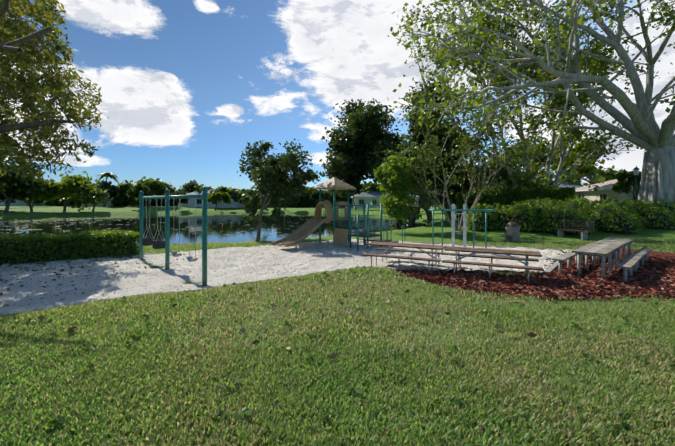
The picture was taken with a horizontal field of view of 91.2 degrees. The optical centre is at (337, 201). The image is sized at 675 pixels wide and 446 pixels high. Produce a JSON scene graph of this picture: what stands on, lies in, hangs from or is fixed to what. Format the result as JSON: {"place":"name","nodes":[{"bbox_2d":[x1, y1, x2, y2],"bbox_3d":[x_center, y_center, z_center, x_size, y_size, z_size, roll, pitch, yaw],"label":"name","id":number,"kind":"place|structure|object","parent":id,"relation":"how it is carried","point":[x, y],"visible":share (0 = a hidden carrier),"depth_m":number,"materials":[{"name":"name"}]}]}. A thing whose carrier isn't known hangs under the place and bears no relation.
{"place":"outdoors","nodes":[
{"label":"outdoors","id":0,"kind":"place"},
{"bbox_2d":[0,213,428,245],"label":"lake water","id":1,"kind":"structure","parent":0,"point":[285,225],"depth_m":36.26,"materials":[{"name":"blue liquid"}]},
{"bbox_2d":[1,215,408,241],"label":"lily pads","id":2,"kind":"object","parent":1,"relation":"on","point":[261,238],"visible":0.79,"depth_m":34.75,"materials":[{"name":"green plant"}]},
{"bbox_2d":[0,205,674,445],"bbox_3d":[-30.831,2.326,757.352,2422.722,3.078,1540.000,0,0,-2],"label":"ground","id":3,"kind":"structure","parent":0,"point":[420,234],"depth_m":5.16,"materials":[{"name":"green plant"}]},
{"bbox_2d":[0,263,9,272],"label":"kerb","id":4,"kind":"structure","parent":3,"relation":"on","point":[3,267],"depth_m":10.15,"materials":[{"name":"concrete"}]},
{"bbox_2d":[0,199,50,205],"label":"house","id":5,"kind":"structure","parent":3,"relation":"on","point":[20,203],"depth_m":93.17,"materials":[{"name":"beige paint"}]},
{"bbox_2d":[0,162,54,213],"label":"tree","id":6,"kind":"object","parent":3,"relation":"on","point":[15,179],"visible":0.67,"depth_m":56.29,"materials":[{"name":"green plant"}]},
{"bbox_2d":[17,198,44,205],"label":"tree","id":7,"kind":"object","parent":3,"relation":"on","point":[35,201],"visible":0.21,"depth_m":91.96,"materials":[{"name":"green plant"}]},
{"bbox_2d":[0,180,64,211],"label":"tree","id":8,"kind":"object","parent":3,"relation":"on","point":[7,191],"visible":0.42,"depth_m":57.07,"materials":[{"name":"green plant"}]},
{"bbox_2d":[0,0,87,135],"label":"shade tree","id":9,"kind":"object","parent":3,"relation":"on","point":[8,46],"visible":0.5,"depth_m":13.72,"materials":[{"name":"green plant"}]},
{"bbox_2d":[0,0,101,181],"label":"tree","id":10,"kind":"object","parent":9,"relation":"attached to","point":[28,88],"visible":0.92,"depth_m":14.90,"materials":[{"name":"green plant"}]},
{"bbox_2d":[43,196,72,205],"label":"tree","id":11,"kind":"object","parent":3,"relation":"on","point":[53,202],"visible":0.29,"depth_m":90.82,"materials":[{"name":"green plant"}]},
{"bbox_2d":[36,170,102,211],"bbox_3d":[-50.226,-1.762,63.519,12.009,8.200,9.997,0,0,-2],"label":"tree","id":12,"kind":"object","parent":3,"relation":"on","point":[72,186],"visible":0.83,"depth_m":61.83,"materials":[{"name":"green plant"}]},
{"bbox_2d":[0,229,139,265],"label":"hedge","id":13,"kind":"object","parent":3,"relation":"on","point":[37,247],"depth_m":11.73,"materials":[{"name":"green plant"}]},
{"bbox_2d":[11,253,156,264],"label":"kerb","id":14,"kind":"structure","parent":3,"relation":"on","point":[88,258],"depth_m":11.77,"materials":[{"name":"concrete"}]},
{"bbox_2d":[78,184,112,211],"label":"tree","id":15,"kind":"object","parent":3,"relation":"on","point":[100,195],"visible":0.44,"depth_m":65.57,"materials":[{"name":"green plant"}]},
{"bbox_2d":[97,172,117,206],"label":"palm","id":16,"kind":"object","parent":3,"relation":"on","point":[107,175],"visible":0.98,"depth_m":80.45,"materials":[{"name":"green plant"}]},
{"bbox_2d":[91,179,129,206],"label":"tree","id":17,"kind":"object","parent":3,"relation":"on","point":[114,190],"visible":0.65,"depth_m":80.34,"materials":[{"name":"green plant"}]},
{"bbox_2d":[81,198,139,206],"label":"house","id":18,"kind":"structure","parent":3,"relation":"on","point":[108,203],"depth_m":86.21,"materials":[{"name":"beige paint"}]},
{"bbox_2d":[55,190,178,205],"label":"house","id":19,"kind":"structure","parent":3,"relation":"on","point":[152,202],"depth_m":89.75,"materials":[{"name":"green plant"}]},
{"bbox_2d":[113,180,149,206],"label":"tree","id":20,"kind":"object","parent":3,"relation":"on","point":[124,187],"visible":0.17,"depth_m":81.01,"materials":[{"name":"green plant"}]},
{"bbox_2d":[126,180,150,207],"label":"lawn tree","id":21,"kind":"object","parent":3,"relation":"on","point":[135,190],"visible":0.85,"depth_m":73.07,"materials":[{"name":"green plant"}]},
{"bbox_2d":[128,176,162,206],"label":"tree","id":22,"kind":"object","parent":3,"relation":"on","point":[133,201],"visible":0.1,"depth_m":79.96,"materials":[{"name":"green plant"}]},
{"bbox_2d":[135,178,175,206],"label":"tree","id":23,"kind":"object","parent":3,"relation":"on","point":[156,187],"visible":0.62,"depth_m":78.28,"materials":[{"name":"green plant"}]},
{"bbox_2d":[139,186,207,285],"bbox_3d":[-5.210,1.026,10.129,5.345,2.800,0.295,0,0,44],"label":"swing set","id":24,"kind":"object","parent":3,"relation":"on","point":[159,244],"visible":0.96,"depth_m":10.07,"materials":[{"name":"teal paint"}]},
{"bbox_2d":[170,192,188,210],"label":"lawn tree","id":25,"kind":"object","parent":3,"relation":"on","point":[183,200],"visible":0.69,"depth_m":72.99,"materials":[{"name":"green plant"}]},
{"bbox_2d":[178,180,200,193],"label":"tree","id":26,"kind":"object","parent":3,"relation":"on","point":[188,187],"visible":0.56,"depth_m":87.28,"materials":[{"name":"green plant"}]},
{"bbox_2d":[194,184,212,191],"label":"tree","id":27,"kind":"object","parent":3,"relation":"on","point":[200,188],"visible":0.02,"depth_m":86.15,"materials":[{"name":"green plant"}]},
{"bbox_2d":[178,189,244,207],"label":"house","id":28,"kind":"structure","parent":3,"relation":"on","point":[192,202],"depth_m":82.74,"materials":[{"name":"white paint"}]},
{"bbox_2d":[207,192,231,210],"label":"lawn tree","id":29,"kind":"object","parent":3,"relation":"on","point":[224,197],"visible":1,"depth_m":74.38,"materials":[{"name":"green plant"}]},
{"bbox_2d":[208,186,242,202],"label":"tree","id":30,"kind":"object","parent":3,"relation":"on","point":[233,193],"visible":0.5,"depth_m":81.79,"materials":[{"name":"green plant"}]},
{"bbox_2d":[240,189,259,204],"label":"tree","id":31,"kind":"object","parent":3,"relation":"on","point":[244,191],"visible":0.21,"depth_m":84.84,"materials":[{"name":"green plant"}]},
{"bbox_2d":[237,138,323,241],"bbox_3d":[-3.060,-0.587,18.312,4.444,6.001,5.411,0,0,-25],"label":"tree","id":32,"kind":"object","parent":3,"relation":"on","point":[270,175],"depth_m":17.38,"materials":[{"name":"green plant"}]},
{"bbox_2d":[0,239,568,314],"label":"sand","id":33,"kind":"structure","parent":3,"relation":"on","point":[311,265],"depth_m":10.25,"materials":[{"name":"white sand"}]},
{"bbox_2d":[0,239,566,309],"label":"sand debris","id":34,"kind":"object","parent":33,"relation":"on","point":[225,266],"visible":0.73,"depth_m":10.55,"materials":[{"name":"plant"}]},
{"bbox_2d":[272,176,404,250],"bbox_3d":[0.158,0.596,15.483,3.350,3.660,5.844,0,0,43],"label":"play structure","id":35,"kind":"object","parent":33,"relation":"on","point":[342,234],"visible":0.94,"depth_m":15.46,"materials":[{"name":"teal paint"}]},
{"bbox_2d":[284,192,299,209],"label":"lawn tree","id":36,"kind":"object","parent":3,"relation":"on","point":[295,199],"visible":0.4,"depth_m":73.40,"materials":[{"name":"green plant"}]},
{"bbox_2d":[171,190,440,207],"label":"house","id":37,"kind":"structure","parent":3,"relation":"on","point":[307,201],"depth_m":86.78,"materials":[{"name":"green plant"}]},
{"bbox_2d":[302,186,318,196],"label":"tree","id":38,"kind":"object","parent":3,"relation":"on","point":[309,188],"visible":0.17,"depth_m":89.71,"materials":[{"name":"green plant"}]},
{"bbox_2d":[310,191,324,201],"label":"lawn tree","id":39,"kind":"object","parent":3,"relation":"on","point":[314,195],"visible":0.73,"depth_m":70.32,"materials":[{"name":"green plant"}]},
{"bbox_2d":[0,254,674,358],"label":"fallen leaves","id":40,"kind":"object","parent":3,"relation":"on","point":[331,356],"visible":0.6,"depth_m":6.59,"materials":[{"name":"brown plant"}]},
{"bbox_2d":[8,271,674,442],"bbox_3d":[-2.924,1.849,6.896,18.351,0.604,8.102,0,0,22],"label":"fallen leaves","id":41,"kind":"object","parent":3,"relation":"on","point":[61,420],"visible":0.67,"depth_m":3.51,"materials":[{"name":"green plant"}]},
{"bbox_2d":[338,183,364,207],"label":"lawn tree","id":42,"kind":"object","parent":3,"relation":"on","point":[341,194],"visible":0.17,"depth_m":74.38,"materials":[{"name":"green plant"}]},
{"bbox_2d":[361,181,385,192],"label":"tree","id":43,"kind":"object","parent":3,"relation":"on","point":[369,186],"visible":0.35,"depth_m":84.41,"materials":[{"name":"green plant"}]},
{"bbox_2d":[350,190,418,207],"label":"house","id":44,"kind":"structure","parent":3,"relation":"on","point":[361,198],"depth_m":81.45,"materials":[{"name":"white paint"}]},
{"bbox_2d":[368,151,418,231],"bbox_3d":[3.960,-0.504,22.727,3.346,5.718,5.389,0,0,16],"label":"tree","id":45,"kind":"object","parent":3,"relation":"on","point":[390,172],"visible":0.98,"depth_m":21.68,"materials":[{"name":"green plant"}]},
{"bbox_2d":[319,75,470,221],"bbox_3d":[5.889,-5.687,37.390,15.676,17.981,17.813,0,0,-2],"label":"tree","id":46,"kind":"object","parent":3,"relation":"on","point":[361,141],"visible":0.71,"depth_m":35.13,"materials":[{"name":"green plant"}]},
{"bbox_2d":[424,184,441,206],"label":"lawn tree","id":47,"kind":"object","parent":3,"relation":"on","point":[437,191],"visible":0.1,"depth_m":71.56,"materials":[{"name":"green plant"}]},
{"bbox_2d":[428,189,448,201],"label":"tree","id":48,"kind":"object","parent":3,"relation":"on","point":[440,198],"visible":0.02,"depth_m":82.42,"materials":[{"name":"green plant"}]},
{"bbox_2d":[404,116,477,219],"bbox_3d":[11.487,-3.256,35.923,7.899,11.294,9.769,0,0,-2],"label":"tree","id":49,"kind":"object","parent":3,"relation":"on","point":[446,204],"visible":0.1,"depth_m":33.43,"materials":[{"name":"green plant"}]},
{"bbox_2d":[408,158,487,224],"bbox_3d":[12.308,-0.222,35.004,7.827,8.546,8.354,0,0,-16],"label":"tree","id":50,"kind":"object","parent":3,"relation":"on","point":[455,187],"visible":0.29,"depth_m":33.06,"materials":[{"name":"green plant"}]},
{"bbox_2d":[441,189,455,204],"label":"tree","id":51,"kind":"object","parent":3,"relation":"on","point":[453,198],"visible":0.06,"depth_m":80.96,"materials":[{"name":"green plant"}]},
{"bbox_2d":[381,91,534,230],"bbox_3d":[8.380,-2.345,23.151,10.312,9.242,7.493,0,0,-18],"label":"crape myrtle","id":52,"kind":"object","parent":3,"relation":"on","point":[475,140],"visible":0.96,"depth_m":22.36,"materials":[{"name":"green plant"}]},
{"bbox_2d":[351,238,569,249],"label":"kerb","id":53,"kind":"structure","parent":3,"relation":"on","point":[477,245],"depth_m":15.47,"materials":[{"name":"concrete"}]},
{"bbox_2d":[428,204,495,251],"bbox_3d":[5.182,1.270,13.851,2.666,2.312,0.966,0,0,18],"label":"swing set","id":54,"kind":"object","parent":3,"relation":"on","point":[453,209],"visible":0.9,"depth_m":13.88,"materials":[{"name":"teal paint"}]},
{"bbox_2d":[458,162,521,191],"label":"tree","id":55,"kind":"object","parent":3,"relation":"on","point":[502,173],"visible":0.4,"depth_m":30.93,"materials":[{"name":"green plant"}]},
{"bbox_2d":[481,142,522,174],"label":"tree","id":56,"kind":"object","parent":3,"relation":"on","point":[521,173],"visible":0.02,"depth_m":52.84,"materials":[{"name":"green plant"}]},
{"bbox_2d":[505,222,519,241],"bbox_3d":[9.236,1.599,17.461,0.680,1.020,0.682,0,0,-2],"label":"litter bin","id":57,"kind":"object","parent":3,"relation":"on","point":[512,231],"visible":0.98,"depth_m":17.21,"materials":[{"name":"grey metal"}]},
{"bbox_2d":[387,0,642,192],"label":"tree","id":58,"kind":"object","parent":3,"relation":"on","point":[564,143],"visible":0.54,"depth_m":29.46,"materials":[{"name":"green plant"}]},
{"bbox_2d":[455,185,575,225],"bbox_3d":[15.026,0.413,28.656,9.032,3.620,2.780,0,0,14],"label":"tall hedge","id":59,"kind":"object","parent":3,"relation":"on","point":[551,192],"visible":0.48,"depth_m":27.61,"materials":[{"name":"green plant"}]},
{"bbox_2d":[480,137,570,173],"bbox_3d":[23.550,-3.199,42.427,10.440,9.684,7.571,0,0,37],"label":"tree","id":60,"kind":"object","parent":3,"relation":"on","point":[543,145],"visible":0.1,"depth_m":40.95,"materials":[{"name":"green plant"}]},
{"bbox_2d":[387,0,674,206],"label":"tree","id":61,"kind":"object","parent":3,"relation":"on","point":[653,140],"visible":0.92,"depth_m":22.17,"materials":[{"name":"green plant"}]},
{"bbox_2d":[520,168,554,189],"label":"tree","id":62,"kind":"object","parent":3,"relation":"on","point":[537,178],"visible":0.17,"depth_m":36.17,"materials":[{"name":"green plant"}]},
{"bbox_2d":[410,248,674,300],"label":"mulch bed","id":63,"kind":"object","parent":3,"relation":"on","point":[661,254],"visible":0.1,"depth_m":12.64,"materials":[{"name":"brown wood"}]},
{"bbox_2d":[361,241,449,272],"bbox_3d":[2.197,1.815,10.649,2.440,0.823,1.635,0,0,28],"label":"picnic table","id":64,"kind":"object","parent":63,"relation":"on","point":[409,245],"visible":0.83,"depth_m":10.44,"materials":[{"name":"brown wood"}]},
{"bbox_2d":[442,246,543,282],"bbox_3d":[4.389,1.815,9.468,2.440,0.822,1.635,0,0,27],"label":"picnic table","id":65,"kind":"object","parent":63,"relation":"on","point":[526,267],"visible":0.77,"depth_m":9.24,"materials":[{"name":"brown wood"}]},
{"bbox_2d":[356,250,674,301],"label":"mulch chips","id":66,"kind":"object","parent":63,"relation":"on","point":[653,276],"visible":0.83,"depth_m":8.60,"materials":[{"name":"brown wood"}]},
{"bbox_2d":[544,249,571,272],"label":"kerb","id":67,"kind":"structure","parent":3,"relation":"on","point":[552,267],"depth_m":10.40,"materials":[{"name":"concrete"}]},
{"bbox_2d":[551,181,588,195],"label":"house","id":68,"kind":"structure","parent":3,"relation":"on","point":[567,185],"depth_m":45.66,"materials":[{"name":"white paint"}]},
{"bbox_2d":[466,195,674,234],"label":"mound shrub","id":69,"kind":"object","parent":3,"relation":"on","point":[612,215],"visible":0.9,"depth_m":20.14,"materials":[{"name":"green plant"}]},
{"bbox_2d":[555,220,594,239],"bbox_3d":[13.006,1.568,18.239,0.611,0.943,1.850,0,0,-23],"label":"park bench","id":70,"kind":"object","parent":3,"relation":"on","point":[584,234],"visible":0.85,"depth_m":18.04,"materials":[{"name":"brown wood"}]},
{"bbox_2d":[550,163,600,181],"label":"lawn tree","id":71,"kind":"object","parent":3,"relation":"on","point":[591,174],"visible":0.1,"depth_m":55.25,"materials":[{"name":"green plant"}]},
{"bbox_2d":[555,141,602,184],"bbox_3d":[37.064,-3.839,50.437,4.945,10.384,9.655,0,0,16],"label":"tree","id":72,"kind":"object","parent":3,"relation":"on","point":[581,170],"visible":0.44,"depth_m":49.23,"materials":[{"name":"green plant"}]},
{"bbox_2d":[577,140,607,182],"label":"tree","id":73,"kind":"object","parent":3,"relation":"on","point":[595,158],"visible":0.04,"depth_m":61.72,"materials":[{"name":"green plant"}]},
{"bbox_2d":[552,243,641,280],"bbox_3d":[7.673,1.800,9.736,2.497,0.851,1.710,0,0,-42],"label":"picnic table","id":74,"kind":"object","parent":3,"relation":"on","point":[603,251],"visible":0.81,"depth_m":9.44,"materials":[{"name":"grey wood"}]},
{"bbox_2d":[574,179,638,203],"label":"house","id":75,"kind":"structure","parent":3,"relation":"on","point":[605,191],"depth_m":39.16,"materials":[{"name":"cream stucco"},{"name":"grey roof shingle"}]},
{"bbox_2d":[590,165,622,184],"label":"tree","id":76,"kind":"object","parent":3,"relation":"on","point":[608,174],"visible":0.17,"depth_m":68.87,"materials":[{"name":"green plant"}]},
{"bbox_2d":[581,237,652,267],"bbox_3d":[9.568,1.801,11.438,2.487,0.850,1.710,0,0,-41],"label":"picnic table","id":77,"kind":"object","parent":3,"relation":"on","point":[624,243],"visible":0.42,"depth_m":11.20,"materials":[{"name":"grey wood"}]},
{"bbox_2d":[611,169,641,199],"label":"tree","id":78,"kind":"object","parent":3,"relation":"on","point":[626,180],"visible":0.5,"depth_m":30.77,"materials":[{"name":"green plant"}]},
{"bbox_3d":[22.553,1.494,22.599,9.305,0.380,7.360,0,0,-2],"label":"banyan mulch ring","id":79,"kind":"object","parent":3,"relation":"on","visible":0},
{"bbox_2d":[633,165,639,199],"bbox_3d":[23.075,-0.587,25.535,0.388,4.320,0.388,0,0,-24],"label":"lamp post","id":80,"kind":"object","parent":79,"relation":"on","point":[636,169],"visible":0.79,"depth_m":25.49,"materials":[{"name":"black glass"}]},
{"bbox_2d":[0,0,674,190],"label":"sky","id":81,"kind":"structure","parent":0,"point":[185,85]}
]}

